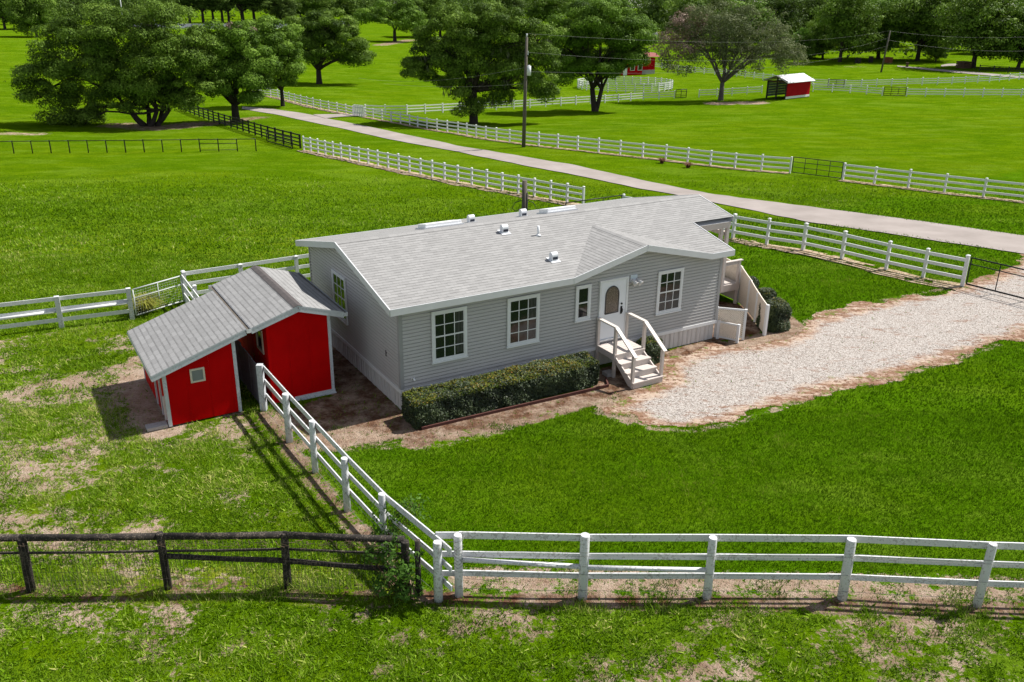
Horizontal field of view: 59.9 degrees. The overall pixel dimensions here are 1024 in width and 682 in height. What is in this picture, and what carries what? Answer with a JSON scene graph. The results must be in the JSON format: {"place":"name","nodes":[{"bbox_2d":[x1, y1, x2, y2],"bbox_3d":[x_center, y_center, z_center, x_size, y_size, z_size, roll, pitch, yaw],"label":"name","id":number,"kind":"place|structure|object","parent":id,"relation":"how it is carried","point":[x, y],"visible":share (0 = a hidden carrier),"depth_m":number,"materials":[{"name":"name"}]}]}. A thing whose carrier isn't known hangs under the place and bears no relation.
{"place":"outdoors","nodes":[
{"label":"outdoors","id":0,"kind":"place"},
{"bbox_2d":[121,291,172,313],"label":"ornamental grass","id":1,"kind":"object","parent":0,"point":[146,305],"depth_m":33.38,"materials":[{"name":"plant"}]},
{"bbox_2d":[313,114,366,117],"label":"road","id":2,"kind":"structure","parent":0,"point":[330,115],"depth_m":119.38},
{"bbox_2d":[0,7,1023,681],"bbox_3d":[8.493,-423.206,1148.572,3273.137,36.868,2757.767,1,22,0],"label":"ground","id":3,"kind":"structure","parent":0,"point":[972,133],"depth_m":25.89,"materials":[{"name":"plant"}]},
{"bbox_2d":[0,0,15,28],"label":"oak tree","id":4,"kind":"object","parent":3,"relation":"on","point":[3,18],"visible":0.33,"depth_m":328.95,"materials":[{"name":"green plant"}]},
{"bbox_2d":[2,0,59,36],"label":"oak tree","id":5,"kind":"object","parent":3,"relation":"on","point":[24,14],"visible":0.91,"depth_m":286.39,"materials":[{"name":"green plant"}]},
{"bbox_2d":[0,287,134,328],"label":"post and board fence","id":6,"kind":"object","parent":3,"relation":"on","point":[59,310],"visible":0.95,"depth_m":32.03,"materials":[{"name":"white paint"}]},
{"bbox_2d":[51,0,88,18],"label":"oak tree","id":7,"kind":"object","parent":3,"relation":"on","point":[76,4],"visible":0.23,"depth_m":410.39,"materials":[{"name":"green plant"}]},
{"bbox_2d":[5,0,228,126],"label":"oak tree","id":8,"kind":"object","parent":3,"relation":"on","point":[103,57],"visible":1,"depth_m":104.09,"materials":[{"name":"green plant"}]},
{"bbox_2d":[0,138,256,153],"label":"pipe fence","id":9,"kind":"object","parent":3,"relation":"on","point":[217,139],"visible":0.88,"depth_m":83.95,"materials":[{"name":"black metal"}]},
{"bbox_2d":[145,420,167,431],"bbox_3d":[-9.975,2.390,24.959,0.560,0.100,0.320,-12,25,-29],"label":"concrete block","id":10,"kind":"object","parent":3,"relation":"on","point":[156,426],"depth_m":24.89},
{"bbox_2d":[127,291,246,426],"bbox_3d":[-9.656,0.454,26.436,2.691,2.557,3.920,-12,25,-29],"label":"lean to shed","id":11,"kind":"object","parent":3,"relation":"on","point":[191,343],"visible":1,"depth_m":25.30,"materials":[{"name":"red"}]},
{"bbox_2d":[154,379,164,414],"bbox_3d":[-10.203,1.361,25.619,0.045,1.320,0.890,-12,25,-29],"label":"door","id":12,"kind":"structure","parent":11,"relation":"in","point":[159,385],"depth_m":25.43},
{"bbox_2d":[181,271,198,302],"bbox_3d":[-11.148,-0.952,32.107,0.185,1.638,6.348,-11,25,-28],"label":"post and board fence","id":13,"kind":"object","parent":3,"relation":"on","point":[186,292],"visible":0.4,"depth_m":33.80,"materials":[{"name":"white paint"}]},
{"bbox_2d":[132,275,183,315],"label":"gate","id":14,"kind":"structure","parent":13,"relation":"attached to","point":[135,298],"depth_m":33.63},
{"bbox_2d":[175,0,206,22],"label":"oak tree","id":15,"kind":"object","parent":3,"relation":"on","point":[188,3],"visible":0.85,"depth_m":418.98,"materials":[{"name":"green plant"}]},
{"bbox_2d":[193,0,213,22],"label":"oak tree","id":16,"kind":"object","parent":3,"relation":"on","point":[208,7],"visible":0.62,"depth_m":423.15,"materials":[{"name":"green plant"}]},
{"bbox_2d":[0,531,420,595],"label":"wire mesh fence","id":17,"kind":"object","parent":3,"relation":"on","point":[23,552],"visible":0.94,"depth_m":17.96,"materials":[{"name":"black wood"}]},
{"bbox_2d":[0,553,431,601],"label":"tall grass","id":18,"kind":"structure","parent":3,"relation":"on","point":[268,581],"depth_m":18.43,"materials":[{"name":"plant"}]},
{"bbox_2d":[206,0,227,20],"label":"oak tree","id":19,"kind":"object","parent":3,"relation":"on","point":[216,7],"visible":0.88,"depth_m":421.97,"materials":[{"name":"green plant"}]},
{"bbox_2d":[213,0,241,21],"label":"oak tree","id":20,"kind":"object","parent":3,"relation":"on","point":[230,5],"visible":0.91,"depth_m":424.46,"materials":[{"name":"green plant"}]},
{"bbox_2d":[184,18,285,121],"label":"oak tree","id":21,"kind":"object","parent":3,"relation":"on","point":[238,65],"visible":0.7,"depth_m":108.67,"materials":[{"name":"green plant"}]},
{"bbox_2d":[182,106,300,148],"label":"board fence","id":22,"kind":"object","parent":3,"relation":"on","point":[242,123],"visible":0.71,"depth_m":99.79,"materials":[{"name":"black tar wood"}]},
{"bbox_2d":[180,254,309,298],"bbox_3d":[-6.952,-3.305,38.189,13.949,1.623,0.298,-13,25,-31],"label":"post and board fence","id":23,"kind":"object","parent":3,"relation":"on","point":[296,267],"visible":0.27,"depth_m":35.56,"materials":[{"name":"white paint"}]},
{"bbox_2d":[230,0,263,21],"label":"oak tree","id":24,"kind":"object","parent":3,"relation":"on","point":[242,7],"visible":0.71,"depth_m":428.86,"materials":[{"name":"green plant"}]},
{"bbox_2d":[235,340,259,403],"bbox_3d":[-8.061,0.850,27.108,0.086,1.385,2.710,-12,25,-29],"label":"plank panel","id":25,"kind":"object","parent":3,"relation":"on","point":[246,366],"visible":0.8,"depth_m":27.00,"materials":[{"name":"grey wood"}]},
{"bbox_2d":[245,0,274,22],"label":"oak tree","id":26,"kind":"object","parent":3,"relation":"on","point":[267,3],"visible":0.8,"depth_m":429.05,"materials":[{"name":"green plant"}]},
{"bbox_2d":[242,15,307,105],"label":"oak tree","id":27,"kind":"object","parent":3,"relation":"on","point":[288,52],"visible":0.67,"depth_m":127.56,"materials":[{"name":"green plant"}]},
{"bbox_2d":[208,265,347,402],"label":"gable shed","id":28,"kind":"structure","parent":3,"relation":"on","point":[278,314],"depth_m":26.51,"materials":[{"name":"red"}]},
{"bbox_2d":[255,330,263,354],"bbox_3d":[-7.497,-0.056,26.392,0.040,0.750,0.680,-12,25,-29],"label":"window","id":29,"kind":"structure","parent":28,"relation":"in","point":[259,336],"depth_m":26.39,"materials":[{"name":"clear glass"}]},
{"bbox_2d":[266,131,292,148],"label":"pipe gate","id":30,"kind":"structure","parent":3,"relation":"on","point":[279,138],"depth_m":87.98,"materials":[{"name":"black metal"}]},
{"bbox_2d":[260,0,302,19],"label":"oak tree","id":31,"kind":"object","parent":3,"relation":"on","point":[280,9],"visible":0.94,"depth_m":433.85,"materials":[{"name":"green plant"}]},
{"bbox_2d":[261,88,353,114],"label":"rail fence","id":32,"kind":"object","parent":3,"relation":"on","point":[313,102],"visible":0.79,"depth_m":130.28,"materials":[{"name":"white paint"}]},
{"bbox_2d":[267,96,347,113],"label":"sand strip","id":33,"kind":"object","parent":3,"relation":"on","point":[293,102],"visible":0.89,"depth_m":131.40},
{"bbox_2d":[296,0,336,13],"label":"oak tree","id":34,"kind":"object","parent":3,"relation":"on","point":[318,5],"visible":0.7,"depth_m":477.92,"materials":[{"name":"green plant"}]},
{"bbox_2d":[283,7,376,83],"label":"oak tree","id":35,"kind":"object","parent":3,"relation":"on","point":[325,29],"visible":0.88,"depth_m":164.80,"materials":[{"name":"green plant"}]},
{"bbox_2d":[329,0,370,15],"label":"oak tree","id":36,"kind":"object","parent":3,"relation":"on","point":[349,11],"visible":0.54,"depth_m":492.28,"materials":[{"name":"green plant"}]},
{"bbox_2d":[256,363,451,602],"bbox_3d":[-4.383,3.148,21.771,0.413,1.799,10.840,-13,26,-32],"label":"post and board fence","id":37,"kind":"object","parent":3,"relation":"on","point":[439,561],"visible":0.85,"depth_m":20.82,"materials":[{"name":"white paint"}]},
{"bbox_2d":[353,104,363,116],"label":"picket gate","id":38,"kind":"structure","parent":3,"relation":"on","point":[361,110],"depth_m":119.05,"materials":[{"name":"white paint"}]},
{"bbox_2d":[353,0,431,41],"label":"oak tree","id":39,"kind":"object","parent":3,"relation":"on","point":[405,13],"visible":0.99,"depth_m":298.31,"materials":[{"name":"green plant"}]},
{"bbox_2d":[361,532,424,605],"bbox_3d":[-2.440,4.608,17.907,1.368,1.381,0.968,1,22,0],"label":"vine","id":40,"kind":"object","parent":3,"relation":"on","point":[401,586],"visible":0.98,"depth_m":17.85,"materials":[{"name":"green plant"}]},
{"bbox_2d":[369,493,430,551],"bbox_3d":[-2.416,3.986,19.265,1.417,1.528,1.100,1,22,0],"label":"vine","id":41,"kind":"object","parent":3,"relation":"on","point":[393,526],"visible":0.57,"depth_m":19.09,"materials":[{"name":"green plant"}]},
{"bbox_2d":[399,0,442,32],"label":"oak tree","id":42,"kind":"object","parent":3,"relation":"on","point":[420,3],"visible":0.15,"depth_m":322.68,"materials":[{"name":"green plant"}]},
{"bbox_2d":[297,150,580,205],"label":"sand strip","id":43,"kind":"object","parent":3,"relation":"on","point":[373,165],"visible":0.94,"depth_m":68.90,"materials":[{"name":"sand"}]},
{"bbox_2d":[302,136,584,203],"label":"rail fence","id":44,"kind":"object","parent":3,"relation":"on","point":[502,180],"visible":0.91,"depth_m":67.56,"materials":[{"name":"white paint"}]},
{"bbox_2d":[423,0,464,36],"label":"oak tree","id":45,"kind":"object","parent":3,"relation":"on","point":[439,2],"visible":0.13,"depth_m":324.49,"materials":[{"name":"green plant"}]},
{"bbox_2d":[398,0,562,123],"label":"oak tree","id":46,"kind":"object","parent":3,"relation":"on","point":[460,45],"visible":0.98,"depth_m":108.64,"materials":[{"name":"green plant"}]},
{"bbox_2d":[401,350,599,429],"bbox_3d":[-0.216,1.346,26.777,6.572,0.983,1.196,-12,25,-29],"label":"hedge","id":47,"kind":"object","parent":3,"relation":"on","point":[512,385],"visible":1,"depth_m":26.33,"materials":[{"name":"green plant"}]},
{"bbox_2d":[493,0,526,15],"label":"oak tree","id":48,"kind":"object","parent":3,"relation":"on","point":[520,4],"visible":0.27,"depth_m":462.38,"materials":[{"name":"green plant"}]},
{"bbox_2d":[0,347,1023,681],"bbox_3d":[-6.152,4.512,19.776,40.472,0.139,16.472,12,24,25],"label":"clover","id":49,"kind":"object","parent":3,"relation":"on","point":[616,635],"visible":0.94,"depth_m":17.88,"materials":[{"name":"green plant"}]},
{"bbox_2d":[421,377,608,429],"bbox_3d":[0.288,1.860,26.672,6.643,0.091,0.537,-12,25,-29],"label":"garden edging","id":50,"kind":"object","parent":3,"relation":"on","point":[606,385],"visible":1,"depth_m":26.40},
{"bbox_2d":[295,194,743,408],"bbox_3d":[1.446,-2.529,32.005,16.104,4.326,8.269,-12,25,-29],"label":"mobile home","id":51,"kind":"object","parent":3,"relation":"on","point":[427,304],"visible":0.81,"depth_m":28.30,"materials":[{"name":"grey"}]},
{"bbox_2d":[331,268,348,325],"bbox_3d":[-5.635,-1.446,29.009,0.070,1.590,1.250,-12,25,-29],"label":"window","id":52,"kind":"structure","parent":51,"relation":"in","point":[338,281],"depth_m":28.90,"materials":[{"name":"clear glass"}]},
{"bbox_2d":[431,306,467,364],"bbox_3d":[-1.821,-0.175,26.012,1.190,1.610,0.070,-12,25,-29],"label":"window","id":53,"kind":"structure","parent":51,"relation":"in","point":[448,326],"depth_m":26.01,"materials":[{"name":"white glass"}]},
{"bbox_2d":[506,293,539,348],"bbox_3d":[0.355,-0.622,27.223,1.190,1.600,0.070,-12,25,-29],"label":"window","id":54,"kind":"structure","parent":51,"relation":"in","point":[523,312],"depth_m":27.23,"materials":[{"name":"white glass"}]},
{"bbox_2d":[574,284,591,322],"bbox_3d":[2.264,-1.199,28.212,0.620,1.210,0.070,-12,25,-29],"label":"window","id":55,"kind":"structure","parent":51,"relation":"in","point":[583,292],"depth_m":28.21,"materials":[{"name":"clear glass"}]},
{"bbox_2d":[600,279,626,339],"bbox_3d":[3.294,-1.017,28.927,0.994,1.964,0.136,-12,25,-29],"label":"front door","id":56,"kind":"structure","parent":51,"relation":"in","point":[613,301],"depth_m":28.91,"materials":[{"name":"white paint"}]},
{"bbox_2d":[655,267,683,315],"bbox_3d":[5.328,-1.667,29.982,1.130,1.550,0.070,-12,25,-29],"label":"window","id":57,"kind":"structure","parent":51,"relation":"in","point":[670,282],"depth_m":29.98,"materials":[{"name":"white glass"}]},
{"bbox_2d":[364,90,674,114],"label":"rail fence","id":58,"kind":"object","parent":3,"relation":"on","point":[513,106],"visible":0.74,"depth_m":135.35,"materials":[{"name":"white paint"}]},
{"bbox_2d":[512,180,536,210],"bbox_3d":[0.618,-6.420,45.323,1.273,3.554,0.263,1,22,0],"label":"service post","id":59,"kind":"object","parent":3,"relation":"on","point":[524,200],"visible":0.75,"depth_m":44.90,"materials":[{"name":"grey wood"}]},
{"bbox_2d":[522,34,530,146],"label":"utility pole","id":60,"kind":"object","parent":3,"relation":"on","point":[527,70],"visible":0.95,"depth_m":84.09,"materials":[{"name":"grey wood"}]},
{"bbox_2d":[46,0,1010,57],"bbox_3d":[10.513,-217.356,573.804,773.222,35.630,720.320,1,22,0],"label":"woods","id":61,"kind":"object","parent":3,"relation":"on","point":[642,7],"visible":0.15,"depth_m":389.20,"materials":[{"name":"green plant"}]},
{"bbox_2d":[524,0,577,22],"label":"oak tree","id":62,"kind":"object","parent":3,"relation":"on","point":[540,9],"visible":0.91,"depth_m":418.17,"materials":[{"name":"green plant"}]},
{"bbox_2d":[363,117,788,173],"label":"sand strip","id":63,"kind":"object","parent":3,"relation":"on","point":[582,150],"visible":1,"depth_m":83.72,"materials":[{"name":"sand"}]},
{"bbox_2d":[364,107,792,172],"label":"rail fence","id":64,"kind":"object","parent":3,"relation":"on","point":[710,161],"visible":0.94,"depth_m":82.66,"materials":[{"name":"white paint"}]},
{"bbox_2d":[539,0,660,111],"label":"oak tree","id":65,"kind":"object","parent":3,"relation":"on","point":[618,28],"visible":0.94,"depth_m":124.47,"materials":[{"name":"green plant"}]},
{"bbox_2d":[601,0,634,26],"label":"oak tree","id":66,"kind":"object","parent":3,"relation":"on","point":[625,3],"visible":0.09,"depth_m":377.12,"materials":[{"name":"green plant"}]},
{"bbox_2d":[577,76,672,92],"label":"round pen","id":67,"kind":"object","parent":3,"relation":"on","point":[581,83],"visible":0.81,"depth_m":168.10,"materials":[{"name":"white paint"}]},
{"bbox_2d":[595,311,666,388],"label":"entry steps","id":68,"kind":"structure","parent":3,"relation":"on","point":[623,353],"depth_m":28.38,"materials":[{"name":"beige paint"},{"name":"painted wood"}]},
{"bbox_2d":[636,335,662,364],"bbox_3d":[4.594,0.256,29.802,1.069,0.888,0.882,-12,25,-29],"label":"shrub","id":69,"kind":"object","parent":3,"relation":"on","point":[652,348],"visible":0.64,"depth_m":29.52,"materials":[{"name":"green plant"}]},
{"bbox_2d":[643,0,682,35],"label":"oak tree","id":70,"kind":"object","parent":3,"relation":"on","point":[657,7],"visible":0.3,"depth_m":350.36,"materials":[{"name":"green plant"}]},
{"bbox_2d":[659,0,711,41],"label":"oak tree","id":71,"kind":"object","parent":3,"relation":"on","point":[678,3],"visible":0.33,"depth_m":309.71,"materials":[{"name":"green plant"}]},
{"bbox_2d":[646,0,810,100],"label":"grey tree","id":72,"kind":"object","parent":3,"relation":"on","point":[779,54],"visible":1,"depth_m":142.41,"materials":[{"name":"green plant"}]},
{"bbox_2d":[716,320,740,342],"bbox_3d":[7.681,-0.335,31.610,0.815,0.690,0.090,13,25,29],"label":"lattice screen","id":73,"kind":"object","parent":3,"relation":"on","point":[727,331],"visible":1,"depth_m":31.59,"materials":[{"name":"wood"}]},
{"bbox_2d":[436,531,1023,608],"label":"post and board fence","id":74,"kind":"object","parent":3,"relation":"on","point":[708,575],"visible":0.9,"depth_m":17.95,"materials":[{"name":"white paint"}]},
{"bbox_2d":[713,306,747,339],"bbox_3d":[7.796,-0.636,31.750,1.080,1.150,0.090,6,22,13],"label":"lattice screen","id":75,"kind":"object","parent":3,"relation":"on","point":[734,318],"visible":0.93,"depth_m":31.65,"materials":[{"name":"wood"}]},
{"bbox_2d":[698,85,762,96],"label":"rail fence","id":76,"kind":"object","parent":3,"relation":"on","point":[717,89],"visible":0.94,"depth_m":155.71,"materials":[{"name":"white paint"}]},
{"bbox_2d":[457,591,1023,619],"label":"weeds","id":77,"kind":"object","parent":3,"relation":"on","point":[758,607],"visible":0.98,"depth_m":17.83,"materials":[{"name":"green plant"}]},
{"bbox_2d":[710,0,778,48],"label":"oak tree","id":78,"kind":"object","parent":3,"relation":"on","point":[763,16],"visible":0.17,"depth_m":270.22,"materials":[{"name":"green plant"}]},
{"bbox_2d":[720,258,769,335],"bbox_3d":[8.533,-2.455,35.504,1.054,1.780,7.820,-6,22,-15],"label":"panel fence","id":79,"kind":"object","parent":3,"relation":"on","point":[749,297],"visible":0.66,"depth_m":34.30,"materials":[{"name":"wood"}]},
{"bbox_2d":[757,287,776,304],"bbox_3d":[9.965,-1.695,34.944,0.919,0.856,0.910,-12,25,-29],"label":"shrub","id":80,"kind":"object","parent":3,"relation":"on","point":[766,293],"visible":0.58,"depth_m":34.65,"materials":[{"name":"green plant"}]},
{"bbox_2d":[756,296,792,332],"bbox_3d":[9.698,-1.007,32.802,1.170,1.142,1.131,-12,25,-29],"label":"shrub","id":81,"kind":"object","parent":3,"relation":"on","point":[780,314],"visible":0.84,"depth_m":32.50,"materials":[{"name":"green plant"}]},
{"bbox_2d":[754,0,810,42],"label":"oak tree","id":82,"kind":"object","parent":3,"relation":"on","point":[793,18],"visible":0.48,"depth_m":276.16,"materials":[{"name":"green plant"}]},
{"bbox_2d":[763,73,814,99],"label":"horse shelter","id":83,"kind":"object","parent":3,"relation":"on","point":[796,85],"visible":0.99,"depth_m":147.86,"materials":[{"name":"white paint"}]},
{"bbox_2d":[622,194,970,286],"bbox_3d":[12.445,-5.514,46.491,1.763,3.358,22.848,-13,25,-30],"label":"rail fence","id":84,"kind":"object","parent":3,"relation":"on","point":[843,243],"visible":0.7,"depth_m":41.11,"materials":[{"name":"white paint"}]},
{"bbox_2d":[966,257,1023,298],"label":"pipe gate","id":85,"kind":"structure","parent":84,"relation":"attached to","point":[997,278],"depth_m":36.86,"materials":[{"name":"black metal"}]},
{"bbox_2d":[789,27,825,58],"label":"oak tree","id":86,"kind":"object","parent":3,"relation":"on","point":[804,32],"visible":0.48,"depth_m":243.19,"materials":[{"name":"green plant"}]},
{"bbox_2d":[794,0,828,30],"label":"oak tree","id":87,"kind":"object","parent":3,"relation":"on","point":[809,4],"visible":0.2,"depth_m":281.71,"materials":[{"name":"green plant"}]},
{"bbox_2d":[799,18,839,58],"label":"oak tree","id":88,"kind":"object","parent":3,"relation":"on","point":[815,36],"visible":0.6,"depth_m":239.02,"materials":[{"name":"green plant"}]},
{"bbox_2d":[655,63,1023,86],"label":"rail fence","id":89,"kind":"object","parent":3,"relation":"on","point":[907,79],"visible":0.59,"depth_m":172.38,"materials":[{"name":"white paint"}]},
{"bbox_2d":[723,238,960,289],"bbox_3d":[14.938,-3.744,41.866,1.617,0.442,12.068,-17,28,-38],"label":"sand strip","id":90,"kind":"object","parent":3,"relation":"on","point":[948,284],"visible":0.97,"depth_m":40.92,"materials":[{"name":"sand"}]},
{"bbox_2d":[809,0,885,61],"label":"oak tree","id":91,"kind":"object","parent":3,"relation":"on","point":[846,20],"visible":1,"depth_m":224.69,"materials":[{"name":"green plant"}]},
{"bbox_2d":[812,83,883,95],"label":"rail fence","id":92,"kind":"object","parent":3,"relation":"on","point":[850,88],"visible":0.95,"depth_m":156.76,"materials":[{"name":"white paint"}]},
{"bbox_2d":[856,0,908,58],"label":"oak tree","id":93,"kind":"object","parent":3,"relation":"on","point":[886,28],"visible":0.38,"depth_m":233.81,"materials":[{"name":"green plant"}]},
{"bbox_2d":[882,0,963,60],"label":"oak tree","id":94,"kind":"object","parent":3,"relation":"on","point":[918,20],"visible":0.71,"depth_m":226.76,"materials":[{"name":"green plant"}]},
{"bbox_2d":[838,180,1023,202],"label":"sand strip","id":95,"kind":"object","parent":3,"relation":"on","point":[950,193],"visible":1,"depth_m":62.27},
{"bbox_2d":[842,163,1023,201],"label":"rail fence","id":96,"kind":"object","parent":3,"relation":"on","point":[945,181],"visible":0.96,"depth_m":62.29,"materials":[{"name":"white paint"}]},
{"bbox_2d":[792,157,843,178],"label":"pipe gate","id":97,"kind":"structure","parent":96,"relation":"attached to","point":[817,164],"depth_m":68.84,"materials":[{"name":"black metal"}]},
{"bbox_2d":[926,42,949,61],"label":"oak tree","id":98,"kind":"object","parent":3,"relation":"on","point":[935,52],"visible":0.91,"depth_m":227.55,"materials":[{"name":"green plant"}]},
{"bbox_2d":[906,87,1023,96],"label":"rail fence","id":99,"kind":"object","parent":3,"relation":"on","point":[964,89],"visible":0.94,"depth_m":148.59,"materials":[{"name":"white paint"}]},
{"bbox_2d":[926,0,1023,67],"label":"oak tree","id":100,"kind":"object","parent":3,"relation":"on","point":[987,23],"visible":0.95,"depth_m":202.76,"materials":[{"name":"green plant"}]},
{"bbox_2d":[995,0,1023,68],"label":"oak tree","id":101,"kind":"object","parent":3,"relation":"on","point":[1017,56],"visible":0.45,"depth_m":202.37,"materials":[{"name":"green plant"}]},
{"bbox_2d":[0,170,1023,263],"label":"grass","id":102,"kind":"structure","parent":0,"point":[286,223],"depth_m":52.89,"materials":[{"name":"plant"}]},
{"bbox_2d":[0,251,1023,411],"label":"grass","id":103,"kind":"structure","parent":0,"point":[146,261],"depth_m":35.91,"materials":[{"name":"plant"}]},
{"bbox_2d":[242,107,1023,252],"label":"road","id":104,"kind":"structure","parent":0,"point":[959,235],"depth_m":56.47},
{"bbox_2d":[608,52,659,75],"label":"red barn","id":105,"kind":"structure","parent":0,"point":[639,70],"depth_m":202.74,"materials":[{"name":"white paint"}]},
{"bbox_2d":[600,254,1023,426],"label":"driveway","id":106,"kind":"structure","parent":0,"point":[910,339],"depth_m":30.60,"materials":[{"name":"gravel"}]},
{"bbox_2d":[897,65,1023,77],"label":"road","id":107,"kind":"structure","parent":0,"point":[978,73],"depth_m":200.43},
{"bbox_2d":[955,61,971,68],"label":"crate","id":108,"kind":"object","parent":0,"point":[964,64],"visible":1,"depth_m":209.79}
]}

